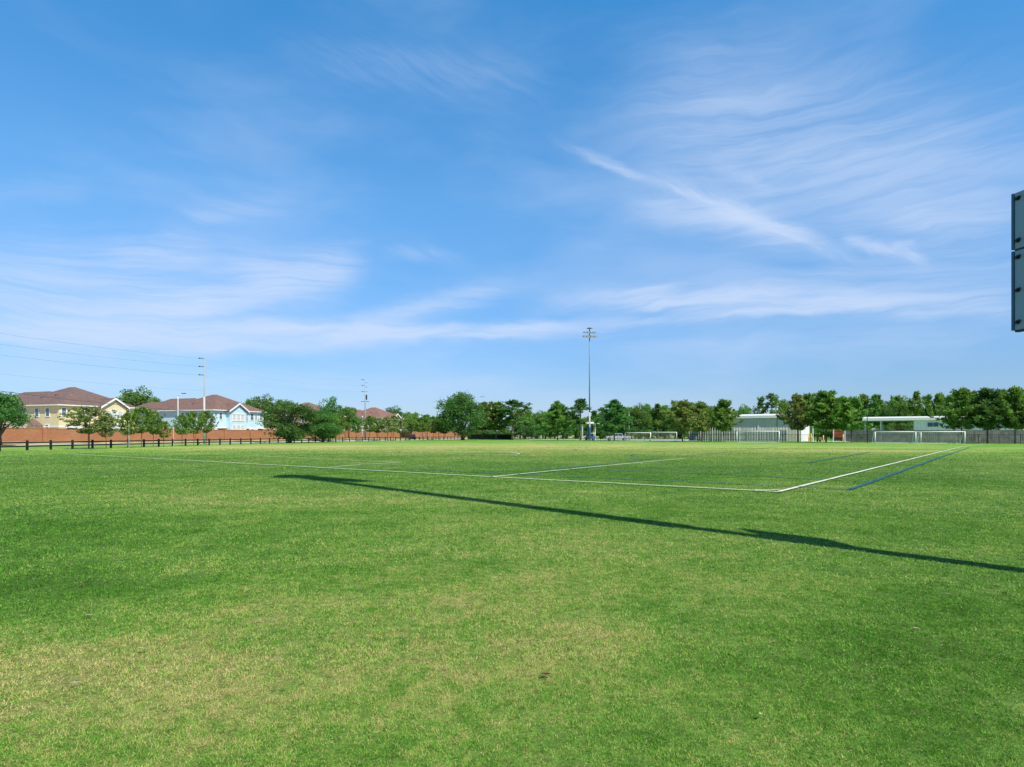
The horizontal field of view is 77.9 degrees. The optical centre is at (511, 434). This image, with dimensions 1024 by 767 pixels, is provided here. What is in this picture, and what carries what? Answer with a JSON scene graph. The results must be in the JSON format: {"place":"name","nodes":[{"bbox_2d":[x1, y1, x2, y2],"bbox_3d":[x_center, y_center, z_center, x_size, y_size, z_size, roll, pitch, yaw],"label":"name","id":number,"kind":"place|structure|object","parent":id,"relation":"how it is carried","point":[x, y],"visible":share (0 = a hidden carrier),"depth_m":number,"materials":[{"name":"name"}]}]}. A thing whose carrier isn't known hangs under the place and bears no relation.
{"place":"outdoors","nodes":[
{"label":"outdoors","id":0,"kind":"place"},
{"bbox_2d":[3,436,585,444],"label":"grass bank","id":1,"kind":"structure","parent":0,"point":[210,441],"depth_m":119.08,"materials":[{"name":"green plant"}]},
{"bbox_2d":[2,387,138,428],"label":"house","id":2,"kind":"structure","parent":1,"relation":"on","point":[47,410],"depth_m":121.24,"materials":[{"name":"paint"}]},
{"bbox_2d":[137,395,265,429],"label":"house","id":3,"kind":"structure","parent":1,"relation":"on","point":[245,418],"depth_m":146.56,"materials":[{"name":"paint"}]},
{"bbox_2d":[1,427,467,441],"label":"brick wall","id":4,"kind":"structure","parent":1,"relation":"on","point":[34,434],"depth_m":116.17,"materials":[{"name":"brown brick"}]},
{"bbox_2d":[264,402,346,430],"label":"house","id":5,"kind":"structure","parent":1,"relation":"on","point":[312,405],"depth_m":184.08,"materials":[{"name":"beige paint"}]},
{"bbox_2d":[351,407,403,430],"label":"house","id":6,"kind":"structure","parent":1,"relation":"on","point":[375,411],"depth_m":218.27,"materials":[{"name":"beige paint"}]},
{"bbox_2d":[0,435,1023,766],"bbox_3d":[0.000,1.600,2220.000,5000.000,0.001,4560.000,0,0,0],"label":"ground","id":7,"kind":"structure","parent":0,"point":[560,737],"depth_m":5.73,"materials":[{"name":"green plant"}]},
{"bbox_2d":[0,391,36,445],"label":"broadleaf tree","id":8,"kind":"object","parent":7,"relation":"on","point":[11,408],"visible":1,"depth_m":83.87,"materials":[{"name":"green plant"}]},
{"bbox_2d":[57,405,121,448],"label":"broadleaf tree","id":9,"kind":"object","parent":7,"relation":"on","point":[82,417],"visible":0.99,"depth_m":70.55,"materials":[{"name":"green plant"}]},
{"bbox_2d":[94,415,119,447],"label":"tree","id":10,"kind":"object","parent":7,"relation":"on","point":[103,433],"visible":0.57,"depth_m":72.98,"materials":[{"name":"green plant"}]},
{"bbox_2d":[112,412,142,447],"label":"tree","id":11,"kind":"object","parent":7,"relation":"on","point":[130,430],"visible":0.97,"depth_m":75.82,"materials":[{"name":"green plant"}]},
{"bbox_2d":[116,385,162,405],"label":"broadleaf tree","id":12,"kind":"object","parent":7,"relation":"on","point":[132,398],"visible":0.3,"depth_m":157.62,"materials":[{"name":"green plant"}]},
{"bbox_2d":[126,406,157,446],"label":"tree","id":13,"kind":"object","parent":7,"relation":"on","point":[140,411],"visible":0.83,"depth_m":77.93,"materials":[{"name":"green plant"}]},
{"bbox_2d":[142,411,167,446],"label":"tree","id":14,"kind":"object","parent":7,"relation":"on","point":[156,430],"visible":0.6,"depth_m":79.94,"materials":[{"name":"green plant"}]},
{"bbox_2d":[152,420,177,446],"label":"tree","id":15,"kind":"object","parent":7,"relation":"on","point":[165,427],"visible":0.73,"depth_m":81.82,"materials":[{"name":"green plant"}]},
{"bbox_2d":[170,414,194,445],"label":"tree","id":16,"kind":"object","parent":7,"relation":"on","point":[184,428],"visible":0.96,"depth_m":87.68,"materials":[{"name":"green plant"}]},
{"bbox_2d":[179,410,206,445],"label":"tree","id":17,"kind":"object","parent":7,"relation":"on","point":[191,415],"visible":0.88,"depth_m":89.79,"materials":[{"name":"green plant"}]},
{"bbox_2d":[198,357,204,443],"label":"utility pole","id":18,"kind":"object","parent":7,"relation":"on","point":[204,394],"visible":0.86,"depth_m":107.93,"materials":[{"name":"metal"}]},
{"bbox_2d":[2,391,190,411],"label":"power cable","id":19,"kind":"object","parent":18,"relation":"attached to","point":[88,401],"visible":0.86,"depth_m":87.45,"materials":[{"name":"metal"}]},
{"bbox_2d":[195,410,218,444],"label":"tree","id":20,"kind":"object","parent":7,"relation":"on","point":[207,415],"visible":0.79,"depth_m":93.90,"materials":[{"name":"green plant"}]},
{"bbox_2d":[0,436,454,450],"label":"rail fence","id":21,"kind":"object","parent":7,"relation":"on","point":[50,445],"visible":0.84,"depth_m":84.45,"materials":[{"name":"black paint"}]},
{"bbox_2d":[246,393,277,427],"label":"broadleaf tree","id":22,"kind":"object","parent":7,"relation":"on","point":[260,403],"visible":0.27,"depth_m":182.85,"materials":[{"name":"green plant"}]},
{"bbox_2d":[255,400,326,442],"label":"oak tree","id":23,"kind":"object","parent":7,"relation":"on","point":[290,430],"visible":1,"depth_m":116.78,"materials":[{"name":"green plant"}]},
{"bbox_2d":[307,409,346,441],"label":"oak tree","id":24,"kind":"object","parent":7,"relation":"on","point":[322,434],"visible":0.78,"depth_m":126.55,"materials":[{"name":"green plant"}]},
{"bbox_2d":[315,396,342,440],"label":"broadleaf tree","id":25,"kind":"object","parent":7,"relation":"on","point":[329,407],"visible":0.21,"depth_m":149.44,"materials":[{"name":"green plant"}]},
{"bbox_2d":[334,413,349,429],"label":"young pine tree","id":26,"kind":"object","parent":7,"relation":"on","point":[343,419],"visible":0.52,"depth_m":141.78,"materials":[{"name":"green plant"}]},
{"bbox_2d":[337,408,356,429],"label":"tree","id":27,"kind":"object","parent":7,"relation":"on","point":[345,412],"visible":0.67,"depth_m":147.56,"materials":[{"name":"green plant"}]},
{"bbox_2d":[345,406,359,430],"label":"broadleaf tree","id":28,"kind":"object","parent":7,"relation":"on","point":[353,410],"visible":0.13,"depth_m":204.77,"materials":[{"name":"green plant"}]},
{"bbox_2d":[349,416,364,432],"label":"young pine tree","id":29,"kind":"object","parent":7,"relation":"on","point":[359,425],"visible":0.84,"depth_m":154.53,"materials":[{"name":"green plant"}]},
{"bbox_2d":[361,379,368,438],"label":"utility pole","id":30,"kind":"object","parent":7,"relation":"on","point":[365,391],"visible":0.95,"depth_m":164.89,"materials":[{"name":"metal"}]},
{"bbox_2d":[359,415,379,440],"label":"tree","id":31,"kind":"object","parent":7,"relation":"on","point":[370,423],"visible":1,"depth_m":151.65,"materials":[{"name":"green plant"}]},
{"bbox_2d":[375,417,399,440],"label":"tree","id":32,"kind":"object","parent":7,"relation":"on","point":[392,428],"visible":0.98,"depth_m":157.65,"materials":[{"name":"green plant"}]},
{"bbox_2d":[385,406,404,416],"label":"broadleaf tree","id":33,"kind":"object","parent":7,"relation":"on","point":[395,411],"visible":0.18,"depth_m":288.22,"materials":[{"name":"green plant"}]},
{"bbox_2d":[393,420,407,433],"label":"young pine tree","id":34,"kind":"object","parent":7,"relation":"on","point":[399,423],"visible":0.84,"depth_m":163.60,"materials":[{"name":"green plant"}]},
{"bbox_2d":[400,412,419,433],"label":"broadleaf tree","id":35,"kind":"object","parent":7,"relation":"on","point":[408,420],"visible":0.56,"depth_m":196.74,"materials":[{"name":"green plant"}]},
{"bbox_2d":[411,416,431,439],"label":"tree","id":36,"kind":"object","parent":7,"relation":"on","point":[419,421],"visible":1,"depth_m":171.59,"materials":[{"name":"green plant"}]},
{"bbox_2d":[63,453,779,491],"bbox_3d":[-14.771,1.560,34.597,56.181,0.001,0.339,0,0,38],"label":"pitch marking","id":37,"kind":"object","parent":7,"relation":"on","point":[488,476],"visible":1,"depth_m":22.98,"materials":[{"name":"white paint"}]},
{"bbox_2d":[426,420,442,439],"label":"young pine tree","id":38,"kind":"object","parent":7,"relation":"on","point":[433,429],"visible":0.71,"depth_m":177.49,"materials":[{"name":"green plant"}]},
{"bbox_2d":[434,390,490,439],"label":"oak tree","id":39,"kind":"object","parent":7,"relation":"on","point":[459,407],"visible":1,"depth_m":174.51,"materials":[{"name":"green plant"}]},
{"bbox_2d":[471,401,495,439],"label":"pine tree","id":40,"kind":"object","parent":7,"relation":"on","point":[485,411],"visible":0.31,"depth_m":189.03,"materials":[{"name":"green plant"}]},
{"bbox_2d":[474,400,513,439],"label":"pine tree","id":41,"kind":"object","parent":7,"relation":"on","point":[494,425],"visible":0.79,"depth_m":184.48,"materials":[{"name":"green plant"}]},
{"bbox_2d":[496,399,532,439],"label":"pine tree","id":42,"kind":"object","parent":7,"relation":"on","point":[513,403],"visible":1,"depth_m":181.67,"materials":[{"name":"green plant"}]},
{"bbox_2d":[516,425,534,438],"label":"bush","id":43,"kind":"object","parent":7,"relation":"on","point":[528,430],"visible":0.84,"depth_m":225.09,"materials":[{"name":"green plant"}]},
{"bbox_2d":[514,415,536,429],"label":"broadleaf tree","id":44,"kind":"object","parent":7,"relation":"on","point":[522,418],"visible":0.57,"depth_m":233.52,"materials":[{"name":"green plant"}]},
{"bbox_2d":[532,424,548,438],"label":"bush","id":45,"kind":"object","parent":7,"relation":"on","point":[537,430],"visible":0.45,"depth_m":230.86,"materials":[{"name":"green plant"}]},
{"bbox_2d":[535,412,556,438],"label":"broadleaf tree","id":46,"kind":"object","parent":7,"relation":"on","point":[538,417],"visible":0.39,"depth_m":234.65,"materials":[{"name":"green plant"}]},
{"bbox_2d":[537,400,577,440],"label":"broadleaf tree","id":47,"kind":"object","parent":7,"relation":"on","point":[553,412],"visible":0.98,"depth_m":164.88,"materials":[{"name":"green plant"}]},
{"bbox_2d":[552,426,574,438],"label":"bush","id":48,"kind":"object","parent":7,"relation":"on","point":[567,432],"visible":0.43,"depth_m":223.19,"materials":[{"name":"green plant"}]},
{"bbox_2d":[557,398,590,440],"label":"pine tree","id":49,"kind":"object","parent":7,"relation":"on","point":[580,405],"visible":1,"depth_m":163.60,"materials":[{"name":"green plant"}]},
{"bbox_2d":[571,423,586,438],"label":"bush","id":50,"kind":"object","parent":7,"relation":"on","point":[576,428],"visible":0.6,"depth_m":227.77,"materials":[{"name":"green plant"}]},
{"bbox_2d":[584,410,600,433],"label":"pine tree","id":51,"kind":"object","parent":7,"relation":"on","point":[594,414],"visible":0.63,"depth_m":227.53,"materials":[{"name":"green plant"}]},
{"bbox_2d":[527,439,688,440],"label":"car park","id":52,"kind":"structure","parent":7,"relation":"on","point":[620,439],"depth_m":199.79,"materials":[{"name":"grey asphalt"}]},
{"bbox_2d":[582,327,596,439],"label":"floodlight mast","id":53,"kind":"object","parent":52,"relation":"on","point":[589,427],"visible":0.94,"depth_m":171.77,"materials":[{"name":"metal"}]},
{"bbox_2d":[606,433,630,439],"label":"pickup truck","id":54,"kind":"object","parent":52,"relation":"on","point":[619,437],"visible":0.81,"depth_m":171.06,"materials":[{"name":"silver metal"}]},
{"bbox_2d":[426,469,801,486],"bbox_3d":[2.318,1.560,23.721,15.882,0.001,0.374,0,0,36],"label":"pitch marking","id":55,"kind":"object","parent":7,"relation":"on","point":[622,478],"visible":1,"depth_m":22.46,"materials":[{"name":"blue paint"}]},
{"bbox_2d":[591,399,637,440],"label":"broadleaf tree","id":56,"kind":"object","parent":7,"relation":"on","point":[616,411],"visible":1,"depth_m":158.66,"materials":[{"name":"green plant"}]},
{"bbox_2d":[625,432,649,440],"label":"football goal","id":57,"kind":"object","parent":7,"relation":"on","point":[637,433],"visible":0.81,"depth_m":158.85,"materials":[{"name":"white paint"}]},
{"bbox_2d":[628,425,651,438],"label":"bush","id":58,"kind":"object","parent":7,"relation":"on","point":[641,430],"visible":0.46,"depth_m":221.81,"materials":[{"name":"green plant"}]},
{"bbox_2d":[629,402,651,438],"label":"broadleaf tree","id":59,"kind":"object","parent":7,"relation":"on","point":[637,414],"visible":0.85,"depth_m":222.41,"materials":[{"name":"green plant"}]},
{"bbox_2d":[640,403,658,438],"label":"broadleaf tree","id":60,"kind":"object","parent":7,"relation":"on","point":[647,406],"visible":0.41,"depth_m":228.47,"materials":[{"name":"green plant"}]},
{"bbox_2d":[649,403,665,438],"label":"broadleaf tree","id":61,"kind":"object","parent":7,"relation":"on","point":[657,407],"visible":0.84,"depth_m":225.89,"materials":[{"name":"green plant"}]},
{"bbox_2d":[654,425,670,438],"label":"bush","id":62,"kind":"object","parent":7,"relation":"on","point":[663,428],"visible":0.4,"depth_m":231.68,"materials":[{"name":"green plant"}]},
{"bbox_2d":[650,432,676,440],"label":"football goal","id":63,"kind":"object","parent":7,"relation":"on","point":[663,436],"visible":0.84,"depth_m":156.58,"materials":[{"name":"white paint"}]},
{"bbox_2d":[659,405,682,438],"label":"broadleaf tree","id":64,"kind":"object","parent":7,"relation":"on","point":[665,407],"visible":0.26,"depth_m":227.92,"materials":[{"name":"green plant"}]},
{"bbox_2d":[669,424,688,438],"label":"bush","id":65,"kind":"object","parent":7,"relation":"on","point":[680,431],"visible":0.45,"depth_m":220.85,"materials":[{"name":"green plant"}]},
{"bbox_2d":[655,399,708,441],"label":"broadleaf tree","id":66,"kind":"object","parent":7,"relation":"on","point":[684,408],"visible":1,"depth_m":139.56,"materials":[{"name":"green plant"}]},
{"bbox_2d":[520,467,873,480],"bbox_3d":[6.529,1.560,26.058,14.747,0.001,1.023,0,0,36],"label":"pitch marking","id":67,"kind":"object","parent":7,"relation":"on","point":[714,473],"visible":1,"depth_m":25.34,"materials":[{"name":"blue paint"}]},
{"bbox_2d":[683,401,714,440],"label":"broadleaf tree","id":68,"kind":"object","parent":7,"relation":"on","point":[703,423],"visible":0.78,"depth_m":143.99,"materials":[{"name":"green plant"}]},
{"bbox_2d":[704,398,743,441],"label":"broadleaf tree","id":69,"kind":"object","parent":7,"relation":"on","point":[721,409],"visible":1,"depth_m":135.21,"materials":[{"name":"green plant"}]},
{"bbox_2d":[689,427,786,441],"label":"slat fence","id":70,"kind":"object","parent":7,"relation":"on","point":[751,437],"visible":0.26,"depth_m":144.07,"materials":[{"name":"white plastic"}]},
{"bbox_2d":[737,404,753,413],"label":"broadleaf tree","id":71,"kind":"object","parent":7,"relation":"on","point":[744,410],"visible":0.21,"depth_m":219.63,"materials":[{"name":"green plant"}]},
{"bbox_2d":[468,434,1023,443],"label":"chain link fence","id":72,"kind":"object","parent":7,"relation":"on","point":[493,436],"visible":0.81,"depth_m":139.27,"materials":[{"name":"black metal"}]},
{"bbox_2d":[736,431,779,442],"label":"football goal","id":73,"kind":"object","parent":7,"relation":"on","point":[741,434],"visible":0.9,"depth_m":127.02,"materials":[{"name":"white paint"}]},
{"bbox_2d":[750,396,766,413],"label":"pine tree","id":74,"kind":"object","parent":7,"relation":"on","point":[759,406],"visible":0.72,"depth_m":215.65,"materials":[{"name":"green plant"}]},
{"bbox_2d":[722,414,808,441],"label":"metal shed","id":75,"kind":"structure","parent":7,"relation":"on","point":[763,421],"depth_m":145.17,"materials":[{"name":"white metal"}]},
{"bbox_2d":[761,393,780,413],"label":"pine tree","id":76,"kind":"object","parent":7,"relation":"on","point":[773,397],"visible":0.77,"depth_m":213.59,"materials":[{"name":"green plant"}]},
{"bbox_2d":[770,399,791,413],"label":"broadleaf tree","id":77,"kind":"object","parent":7,"relation":"on","point":[784,404],"visible":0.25,"depth_m":216.59,"materials":[{"name":"green plant"}]},
{"bbox_2d":[774,392,817,441],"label":"broadleaf tree","id":78,"kind":"object","parent":7,"relation":"on","point":[796,403],"visible":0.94,"depth_m":128.25,"materials":[{"name":"green plant"}]},
{"bbox_2d":[803,392,815,427],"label":"pine tree","id":79,"kind":"object","parent":7,"relation":"on","point":[809,396],"visible":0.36,"depth_m":215.00,"materials":[{"name":"green plant"}]},
{"bbox_2d":[785,389,857,442],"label":"broadleaf tree","id":80,"kind":"object","parent":7,"relation":"on","point":[825,401],"visible":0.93,"depth_m":124.69,"materials":[{"name":"green plant"}]},
{"bbox_2d":[811,427,831,439],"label":"bush","id":81,"kind":"object","parent":7,"relation":"on","point":[821,431],"visible":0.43,"depth_m":193.49,"materials":[{"name":"green plant"}]},
{"bbox_2d":[830,396,874,442],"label":"broadleaf tree","id":82,"kind":"object","parent":7,"relation":"on","point":[849,407],"visible":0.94,"depth_m":121.81,"materials":[{"name":"green plant"}]},
{"bbox_2d":[856,394,875,424],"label":"broadleaf tree","id":83,"kind":"object","parent":7,"relation":"on","point":[865,399],"visible":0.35,"depth_m":209.06,"materials":[{"name":"green plant"}]},
{"bbox_2d":[775,444,978,491],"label":"pitch marking","id":84,"kind":"object","parent":7,"relation":"on","point":[852,473],"visible":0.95,"depth_m":24.70,"materials":[{"name":"white paint"}]},
{"bbox_2d":[865,394,892,427],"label":"pine tree","id":85,"kind":"object","parent":7,"relation":"on","point":[876,403],"visible":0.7,"depth_m":205.08,"materials":[{"name":"green plant"}]},
{"bbox_2d":[876,399,899,426],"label":"broadleaf tree","id":86,"kind":"object","parent":7,"relation":"on","point":[891,407],"visible":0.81,"depth_m":202.62,"materials":[{"name":"green plant"}]},
{"bbox_2d":[872,431,920,442],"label":"football goal","id":87,"kind":"object","parent":7,"relation":"on","point":[875,439],"visible":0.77,"depth_m":116.83,"materials":[{"name":"white paint"}]},
{"bbox_2d":[888,394,905,427],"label":"broadleaf tree","id":88,"kind":"object","parent":7,"relation":"on","point":[896,398],"visible":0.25,"depth_m":205.18,"materials":[{"name":"green plant"}]},
{"bbox_2d":[887,422,909,429],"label":"bush","id":89,"kind":"object","parent":7,"relation":"on","point":[891,427],"visible":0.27,"depth_m":189.21,"materials":[{"name":"green plant"}]},
{"bbox_2d":[894,395,922,425],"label":"broadleaf tree","id":90,"kind":"object","parent":7,"relation":"on","point":[905,409],"visible":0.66,"depth_m":199.25,"materials":[{"name":"green plant"}]},
{"bbox_2d":[848,447,969,488],"bbox_3d":[32.575,1.560,47.519,0.245,0.001,74.600,0,0,38],"label":"pitch marking","id":91,"kind":"object","parent":7,"relation":"on","point":[898,472],"visible":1,"depth_m":25.34,"materials":[{"name":"blue paint"}]},
{"bbox_2d":[908,390,927,415],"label":"pine tree","id":92,"kind":"object","parent":7,"relation":"on","point":[918,399],"visible":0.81,"depth_m":197.37,"materials":[{"name":"green plant"}]},
{"bbox_2d":[911,394,936,415],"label":"pine tree","id":93,"kind":"object","parent":7,"relation":"on","point":[928,397],"visible":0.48,"depth_m":199.52,"materials":[{"name":"green plant"}]},
{"bbox_2d":[845,430,1023,442],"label":"timber fence","id":94,"kind":"object","parent":7,"relation":"on","point":[931,437],"visible":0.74,"depth_m":127.89,"materials":[{"name":"grey wood"}]},
{"bbox_2d":[923,392,950,415],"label":"pine tree","id":95,"kind":"object","parent":7,"relation":"on","point":[938,398],"visible":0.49,"depth_m":195.10,"materials":[{"name":"green plant"}]},
{"bbox_2d":[912,431,964,443],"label":"football goal","id":96,"kind":"object","parent":7,"relation":"on","point":[942,437],"visible":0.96,"depth_m":111.72,"materials":[{"name":"white paint"}]},
{"bbox_2d":[862,416,1023,441],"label":"open shed","id":97,"kind":"structure","parent":7,"relation":"on","point":[924,423],"depth_m":143.96,"materials":[{"name":"white metal"}]},
{"bbox_2d":[928,386,993,442],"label":"broadleaf tree","id":98,"kind":"object","parent":7,"relation":"on","point":[960,403],"visible":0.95,"depth_m":113.36,"materials":[{"name":"green plant"}]},
{"bbox_2d":[962,387,1020,443],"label":"broadleaf tree","id":99,"kind":"object","parent":7,"relation":"on","point":[984,395],"visible":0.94,"depth_m":110.64,"materials":[{"name":"green plant"}]},
{"bbox_2d":[992,385,1023,443],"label":"broadleaf tree","id":100,"kind":"object","parent":7,"relation":"on","point":[1015,395],"visible":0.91,"depth_m":109.24,"materials":[{"name":"green plant"}]},
{"bbox_2d":[0,0,1023,430],"label":"sky","id":101,"kind":"structure","parent":0,"point":[423,202],"materials":[{"name":"blue"}]},
{"bbox_2d":[832,430,843,440],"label":"waste bin","id":102,"kind":"object","parent":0,"point":[838,432],"visible":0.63,"depth_m":145.35,"materials":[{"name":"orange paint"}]},
{"label":"road","id":103,"kind":"structure","parent":0,"visible":0},
{"bbox_2d":[3,437,572,445],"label":"kerb","id":104,"kind":"structure","parent":103,"relation":"on","point":[256,442],"depth_m":133.32,"materials":[{"name":"concrete"}]},
{"bbox_3d":[6.620,-12.620,6.740,4.704,28.640,1.700,0,0,38],"label":"floodlight mast","id":105,"kind":"object","parent":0,"visible":0},
{"bbox_2d":[1011,190,1023,331],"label":"sign board","id":106,"kind":"object","parent":105,"relation":"attached to","point":[1017,262],"visible":1,"depth_m":7.87,"materials":[{"name":"black metal"}]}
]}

